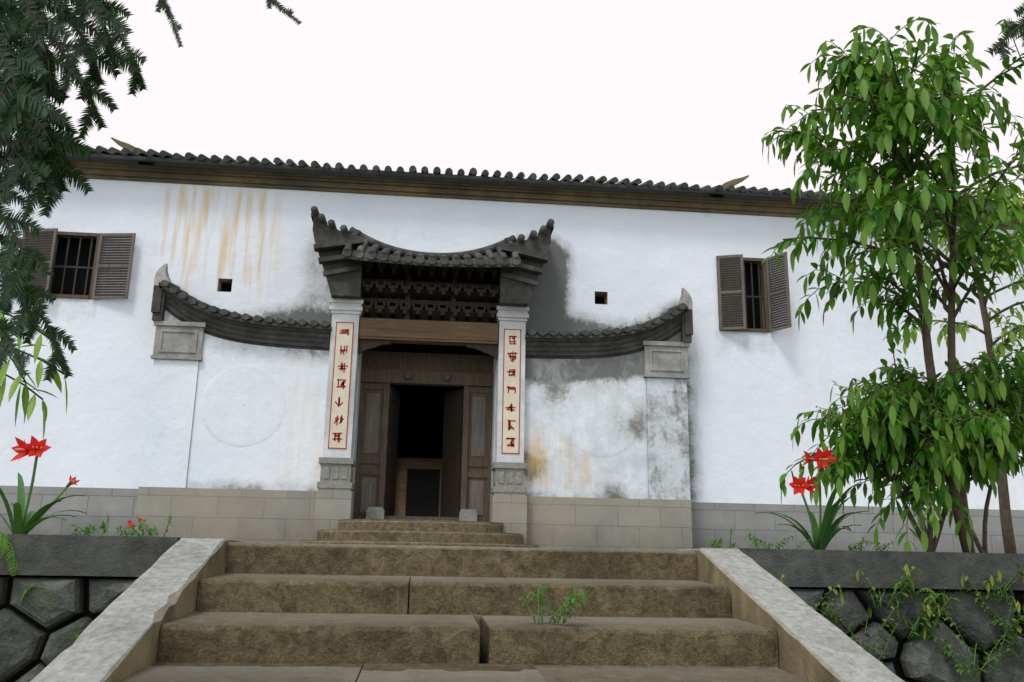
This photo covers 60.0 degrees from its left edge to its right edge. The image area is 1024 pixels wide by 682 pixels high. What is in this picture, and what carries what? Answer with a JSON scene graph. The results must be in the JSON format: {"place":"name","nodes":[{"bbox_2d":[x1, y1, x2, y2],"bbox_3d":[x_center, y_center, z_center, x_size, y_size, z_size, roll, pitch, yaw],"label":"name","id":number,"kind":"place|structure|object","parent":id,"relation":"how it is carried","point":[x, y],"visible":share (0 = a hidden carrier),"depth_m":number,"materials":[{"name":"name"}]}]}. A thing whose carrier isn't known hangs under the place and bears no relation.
{"place":"outdoors","nodes":[
{"label":"outdoors","id":0,"kind":"place"},
{"bbox_2d":[0,0,55,149],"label":"conifer","id":1,"kind":"object","parent":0,"point":[11,84],"visible":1,"depth_m":2.36,"materials":[{"name":"green plant"}]},
{"bbox_2d":[0,312,67,439],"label":"plant leaves","id":2,"kind":"object","parent":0,"point":[28,408],"visible":0.59,"depth_m":2.90,"materials":[{"name":"green plant"}]},
{"bbox_2d":[0,231,77,383],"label":"conifer","id":3,"kind":"object","parent":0,"point":[57,356],"visible":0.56,"depth_m":2.60,"materials":[{"name":"green plant"}]},
{"bbox_2d":[0,231,48,338],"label":"conifer","id":4,"kind":"object","parent":3,"relation":"attached to","point":[25,317],"visible":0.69,"depth_m":2.56,"materials":[{"name":"green plant"}]},
{"bbox_2d":[0,301,31,381],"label":"conifer","id":5,"kind":"object","parent":4,"relation":"attached to","point":[8,347],"visible":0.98,"depth_m":2.55,"materials":[{"name":"green plant"}]},
{"bbox_2d":[0,174,54,298],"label":"conifer","id":6,"kind":"object","parent":4,"relation":"on","point":[24,271],"visible":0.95,"depth_m":2.52,"materials":[{"name":"green plant"}]},
{"bbox_2d":[0,145,39,206],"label":"conifer","id":7,"kind":"object","parent":6,"relation":"on","point":[6,191],"visible":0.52,"depth_m":2.49,"materials":[{"name":"green plant"}]},
{"bbox_2d":[0,60,96,195],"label":"conifer branch","id":8,"kind":"object","parent":7,"relation":"on","point":[57,157],"visible":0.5,"depth_m":2.51,"materials":[{"name":"green plant"}]},
{"bbox_2d":[0,57,62,220],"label":"conifer","id":9,"kind":"object","parent":8,"relation":"attached to","point":[37,195],"visible":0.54,"depth_m":2.46,"materials":[{"name":"green plant"}]},
{"bbox_2d":[0,110,52,187],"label":"conifer","id":10,"kind":"object","parent":9,"relation":"attached to","point":[12,144],"visible":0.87,"depth_m":2.44,"materials":[{"name":"green plant"}]},
{"bbox_2d":[0,0,85,105],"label":"conifer","id":11,"kind":"object","parent":8,"relation":"on","point":[46,55],"visible":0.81,"depth_m":2.50,"materials":[{"name":"green plant"}]},
{"bbox_2d":[0,0,118,140],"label":"conifer","id":12,"kind":"object","parent":11,"relation":"attached to","point":[90,92],"visible":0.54,"depth_m":2.66,"materials":[{"name":"green plant"}]},
{"bbox_2d":[30,0,121,102],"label":"conifer","id":13,"kind":"object","parent":12,"relation":"on","point":[94,73],"visible":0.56,"depth_m":2.67,"materials":[{"name":"green plant"}]},
{"bbox_2d":[70,0,142,78],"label":"conifer branch","id":14,"kind":"object","parent":12,"relation":"on","point":[115,57],"visible":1,"depth_m":2.63,"materials":[{"name":"green plant"}]},
{"bbox_2d":[74,0,147,96],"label":"conifer branch","id":15,"kind":"object","parent":14,"relation":"attached to","point":[138,80],"visible":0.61,"depth_m":2.78,"materials":[{"name":"green plant"}]},
{"bbox_2d":[0,0,93,218],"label":"conifer","id":16,"kind":"object","parent":6,"relation":"on","point":[74,175],"visible":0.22,"depth_m":2.56,"materials":[{"name":"green plant"}]},
{"bbox_2d":[3,0,78,137],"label":"conifer","id":17,"kind":"object","parent":16,"relation":"on","point":[56,97],"visible":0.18,"depth_m":2.57,"materials":[{"name":"green plant"}]},
{"bbox_2d":[155,0,183,47],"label":"conifer","id":18,"kind":"object","parent":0,"point":[163,4],"visible":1,"depth_m":2.95,"materials":[{"name":"green plant"}]},
{"bbox_2d":[266,0,301,24],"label":"conifer","id":19,"kind":"object","parent":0,"point":[288,12],"visible":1,"depth_m":3.04,"materials":[{"name":"green plant"}]},
{"bbox_2d":[313,298,363,539],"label":"gate pillar","id":20,"kind":"structure","parent":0,"point":[334,503],"depth_m":13.73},
{"bbox_2d":[394,457,441,516],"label":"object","id":21,"kind":"structure","parent":0,"point":[418,488],"depth_m":29.85,"materials":[{"name":"brown wood"}]},
{"bbox_2d":[300,519,538,547],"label":"curved steps","id":22,"kind":"structure","parent":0,"point":[418,532],"depth_m":12.60,"materials":[{"name":"stone"}]},
{"bbox_2d":[352,261,499,521],"bbox_3d":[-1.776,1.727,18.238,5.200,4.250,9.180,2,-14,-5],"label":"doorway","id":23,"kind":"structure","parent":22,"relation":"on","point":[428,354],"depth_m":14.69,"materials":[{"name":"brown wood"}]},
{"bbox_2d":[342,227,520,266],"bbox_3d":[-1.296,-1.523,14.523,2.872,0.990,1.253,2,-14,-5],"label":"gate canopy","id":24,"kind":"object","parent":23,"relation":"on","point":[375,250],"visible":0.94,"depth_m":13.98,"materials":[{"name":"grey tile"}]},
{"bbox_2d":[490,306,528,543],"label":"gate pillar","id":25,"kind":"structure","parent":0,"point":[508,503],"depth_m":13.97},
{"bbox_2d":[0,0,1023,202],"label":"sky","id":26,"kind":"structure","parent":0,"point":[667,91],"materials":[{"name":"white"}]},
{"bbox_2d":[498,228,550,306],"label":"gate gable","id":27,"kind":"structure","parent":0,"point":[517,285],"depth_m":14.29,"materials":[{"name":"grey stone"}]},
{"bbox_2d":[516,219,553,242],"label":"roof tile ends","id":28,"kind":"object","parent":27,"relation":"on","point":[534,234],"visible":0.41,"depth_m":14.44,"materials":[{"name":"grey tile"}]},
{"bbox_2d":[984,2,1023,60],"bbox_3d":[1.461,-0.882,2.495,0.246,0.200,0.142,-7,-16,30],"label":"conifer tree","id":29,"kind":"object","parent":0,"point":[1014,30],"visible":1,"depth_m":2.52,"materials":[{"name":"green plant"}]},
{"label":"terrace","id":30,"kind":"structure","parent":0,"visible":0},
{"bbox_2d":[134,309,329,542],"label":"wing wall","id":31,"kind":"structure","parent":30,"relation":"on","point":[234,441],"depth_m":13.63,"materials":[{"name":"white paint"}]},
{"bbox_2d":[151,285,331,350],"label":"wing cornice","id":32,"kind":"structure","parent":31,"relation":"on","point":[163,299],"depth_m":13.98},
{"bbox_2d":[154,263,173,285],"bbox_3d":[-5.543,-0.994,14.222,0.282,0.513,0.400,2,-14,-5],"label":"roof finial","id":33,"kind":"object","parent":32,"relation":"on","point":[161,274],"visible":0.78,"depth_m":14.11,"materials":[{"name":"white paint"}]},
{"bbox_2d":[158,280,331,329],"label":"roof tiles","id":34,"kind":"object","parent":32,"relation":"on","point":[182,295],"visible":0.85,"depth_m":13.90,"materials":[{"name":"grey tile"}]},
{"bbox_2d":[313,215,363,299],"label":"gate gable","id":35,"kind":"structure","parent":30,"relation":"on","point":[344,276],"depth_m":14.04,"materials":[{"name":"grey stone"}]},
{"bbox_2d":[311,206,348,233],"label":"roof tile ends","id":36,"kind":"object","parent":35,"relation":"on","point":[330,222],"visible":0.41,"depth_m":14.11,"materials":[{"name":"grey tile"}]},
{"bbox_2d":[0,175,1023,553],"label":"wall","id":37,"kind":"structure","parent":30,"relation":"on","point":[254,253],"depth_m":14.93,"materials":[{"name":"paint"}]},
{"bbox_2d":[22,228,135,298],"bbox_3d":[-7.085,-1.248,14.426,1.793,1.129,0.278,2,-14,-5],"label":"window","id":38,"kind":"structure","parent":37,"relation":"attached to","point":[103,262],"depth_m":14.43,"materials":[{"name":"brown wood"}]},
{"bbox_2d":[42,159,1023,229],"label":"cornice","id":39,"kind":"structure","parent":37,"relation":"on","point":[325,183],"depth_m":15.32,"materials":[{"name":"brown wood"}]},
{"bbox_2d":[111,137,153,164],"bbox_3d":[-6.498,-3.170,15.216,0.808,0.654,0.120,2,-14,-5],"label":"roof horn","id":40,"kind":"object","parent":39,"relation":"on","point":[125,145],"visible":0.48,"depth_m":15.22,"materials":[{"name":"beige stone"}]},
{"bbox_2d":[43,145,1023,214],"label":"roof tiles","id":41,"kind":"object","parent":39,"relation":"on","point":[137,155],"visible":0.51,"depth_m":15.23,"materials":[{"name":"grey tile"}]},
{"bbox_2d":[709,175,748,196],"bbox_3d":[3.952,-2.746,16.194,0.808,0.654,0.120,2,-14,-5],"label":"roof horn","id":42,"kind":"object","parent":39,"relation":"on","point":[734,182],"visible":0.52,"depth_m":16.21,"materials":[{"name":"beige stone"}]},
{"bbox_2d":[716,252,791,332],"bbox_3d":[4.192,-0.823,15.503,1.225,1.355,0.428,-2,-14,13],"label":"window","id":43,"kind":"structure","parent":37,"relation":"attached to","point":[733,293],"depth_m":15.41,"materials":[{"name":"brown wood"}]},
{"bbox_2d":[524,332,691,549],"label":"wing wall","id":44,"kind":"structure","parent":30,"relation":"on","point":[606,450],"depth_m":14.16,"materials":[{"name":"white paint"}]},
{"bbox_2d":[525,309,692,358],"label":"wing cornice","id":45,"kind":"structure","parent":44,"relation":"on","point":[542,348],"depth_m":14.51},
{"bbox_2d":[525,303,687,338],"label":"roof tiles","id":46,"kind":"object","parent":45,"relation":"on","point":[674,311],"visible":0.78,"depth_m":14.45,"materials":[{"name":"grey tile"}]},
{"bbox_2d":[677,288,692,308],"bbox_3d":[2.876,-0.652,15.009,0.282,0.513,0.400,2,-14,-5],"label":"roof finial","id":47,"kind":"object","parent":45,"relation":"on","point":[685,298],"visible":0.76,"depth_m":14.90,"materials":[{"name":"white paint"}]},
{"bbox_2d":[899,148,1023,553],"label":"tree","id":48,"kind":"object","parent":30,"relation":"on","point":[1009,544],"visible":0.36,"depth_m":7.01,"materials":[{"name":"green plant"}]},
{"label":"planter soil","id":49,"kind":"structure","parent":30,"relation":"on","visible":0},
{"bbox_2d":[0,435,86,533],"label":"red flower plant","id":50,"kind":"object","parent":49,"relation":"on","point":[23,522],"visible":0.94,"depth_m":4.70,"materials":[{"name":"green plant"}]},
{"bbox_2d":[115,523,154,536],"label":"ground weed","id":51,"kind":"object","parent":49,"relation":"on","point":[124,531],"visible":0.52,"depth_m":4.75,"materials":[{"name":"green plant"}]},
{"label":"ground","id":52,"kind":"structure","parent":0,"visible":0},
{"bbox_2d":[0,575,138,681],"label":"stone retaining wall","id":53,"kind":"structure","parent":52,"relation":"on","point":[38,630],"depth_m":4.18,"materials":[{"name":"stone"}]},
{"bbox_2d":[20,584,53,605],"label":"fern","id":54,"kind":"object","parent":53,"relation":"on","point":[29,588],"visible":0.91,"depth_m":4.17,"materials":[{"name":"green plant"}]},
{"bbox_2d":[0,534,180,576],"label":"wall coping","id":55,"kind":"object","parent":53,"relation":"on","point":[89,555],"visible":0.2,"depth_m":4.24,"materials":[{"name":"stone"}]},
{"bbox_2d":[0,531,17,576],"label":"fern","id":56,"kind":"object","parent":55,"relation":"attached to","point":[5,547],"visible":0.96,"depth_m":4.18,"materials":[{"name":"green plant"}]},
{"bbox_2d":[68,514,110,535],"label":"ground weed","id":57,"kind":"object","parent":55,"relation":"on","point":[86,530],"visible":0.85,"depth_m":4.70,"materials":[{"name":"green plant"}]},
{"bbox_2d":[127,514,171,536],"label":"flowering plant","id":58,"kind":"object","parent":55,"relation":"on","point":[132,526],"visible":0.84,"depth_m":4.49,"materials":[{"name":"green plant"}]},
{"bbox_2d":[30,538,243,681],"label":"stair cheek","id":59,"kind":"object","parent":52,"relation":"on","point":[117,639],"visible":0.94,"depth_m":3.27,"materials":[{"name":"grey stone"}]},
{"bbox_2d":[119,542,810,681],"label":"stairs","id":60,"kind":"structure","parent":52,"relation":"on","point":[286,612],"depth_m":3.62,"materials":[{"name":"stone"}]},
{"bbox_2d":[519,582,589,622],"bbox_3d":[0.188,1.058,3.589,0.293,0.158,0.173,-6,-16,27],"label":"step weed","id":61,"kind":"object","parent":60,"relation":"on","point":[569,600],"visible":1,"depth_m":3.56,"materials":[{"name":"green plant"}]},
{"bbox_2d":[678,548,904,681],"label":"stair cheek","id":62,"kind":"object","parent":52,"relation":"on","point":[813,645],"visible":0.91,"depth_m":3.54,"materials":[{"name":"grey stone"}]},
{"bbox_2d":[789,587,1023,681],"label":"stone retaining wall","id":63,"kind":"structure","parent":52,"relation":"on","point":[914,659],"depth_m":4.59,"materials":[{"name":"stone"}]},
{"bbox_2d":[780,573,843,623],"bbox_3d":[1.492,1.352,4.445,0.407,0.365,0.258,2,-14,-5],"label":"wall shrub","id":64,"kind":"object","parent":63,"relation":"on","point":[829,587],"visible":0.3,"depth_m":4.43,"materials":[{"name":"green plant"}]},
{"bbox_2d":[818,602,906,663],"bbox_3d":[1.785,1.496,4.550,0.475,0.345,0.233,-2,-14,13],"label":"wall shrub","id":65,"kind":"object","parent":63,"relation":"on","point":[894,626],"visible":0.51,"depth_m":4.50,"materials":[{"name":"green plant"}]},
{"bbox_2d":[735,548,1023,589],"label":"wall coping","id":66,"kind":"object","parent":63,"relation":"on","point":[827,568],"visible":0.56,"depth_m":4.61,"materials":[{"name":"stone"}]},
{"bbox_2d":[744,531,812,548],"bbox_3d":[1.513,1.151,5.067,0.397,0.121,0.123,2,-14,-5],"label":"ground weed","id":67,"kind":"object","parent":66,"relation":"on","point":[760,541],"visible":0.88,"depth_m":5.04,"materials":[{"name":"green plant"}]},
{"bbox_2d":[856,564,922,607],"bbox_3d":[1.921,1.247,4.574,0.347,0.246,0.248,2,-14,-5],"label":"wall shrub","id":68,"kind":"object","parent":63,"relation":"on","point":[907,574],"visible":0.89,"depth_m":4.54,"materials":[{"name":"green plant"}]},
{"bbox_2d":[895,581,938,600],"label":"fern","id":69,"kind":"object","parent":63,"relation":"attached to","point":[923,589],"visible":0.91,"depth_m":4.59,"materials":[{"name":"green plant"}]},
{"bbox_2d":[894,587,962,638],"bbox_3d":[2.176,1.391,4.559,0.406,0.268,0.196,2,-14,-5],"label":"wall shrub","id":70,"kind":"object","parent":63,"relation":"on","point":[928,613],"visible":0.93,"depth_m":4.53,"materials":[{"name":"green plant"}]},
{"bbox_2d":[911,593,1023,680],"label":"wall shrub","id":71,"kind":"object","parent":63,"relation":"on","point":[949,654],"visible":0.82,"depth_m":4.52,"materials":[{"name":"green plant"}]},
{"bbox_2d":[961,564,1023,602],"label":"wall shrub","id":72,"kind":"object","parent":63,"relation":"on","point":[988,586],"visible":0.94,"depth_m":4.61,"materials":[{"name":"green plant"}]},
{"bbox_2d":[963,589,1023,649],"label":"wall shrub","id":73,"kind":"object","parent":63,"relation":"on","point":[1017,621],"visible":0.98,"depth_m":4.58,"materials":[{"name":"green plant"}]},
{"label":"planter soil","id":74,"kind":"structure","parent":0,"visible":0},
{"bbox_2d":[706,528,756,548],"bbox_3d":[1.276,1.154,5.153,0.273,0.140,0.168,-6,-16,28],"label":"ground weed","id":75,"kind":"object","parent":74,"relation":"on","point":[713,542],"visible":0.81,"depth_m":5.16,"materials":[{"name":"green plant"}]},
{"bbox_2d":[758,445,867,549],"bbox_3d":[1.782,0.941,5.263,0.584,0.617,0.572,-6,-16,27],"label":"red flower plant","id":76,"kind":"object","parent":74,"relation":"on","point":[825,532],"visible":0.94,"depth_m":5.12,"materials":[{"name":"green plant"}]},
{"bbox_2d":[848,537,893,550],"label":"ground weed","id":77,"kind":"object","parent":74,"relation":"on","point":[861,547],"visible":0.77,"depth_m":5.20,"materials":[{"name":"green plant"}]},
{"bbox_2d":[761,16,1023,552],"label":"tree sapling","id":78,"kind":"object","parent":74,"relation":"on","point":[906,115],"visible":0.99,"depth_m":5.37,"materials":[{"name":"green plant"}]},
{"bbox_2d":[779,327,1023,551],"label":"shrub","id":79,"kind":"object","parent":74,"relation":"on","point":[894,426],"visible":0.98,"depth_m":5.15,"materials":[{"name":"green plant"}]},
{"bbox_2d":[868,351,1023,552],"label":"shrub","id":80,"kind":"object","parent":74,"relation":"on","point":[1018,443],"visible":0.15,"depth_m":5.53,"materials":[{"name":"green plant"}]}
]}

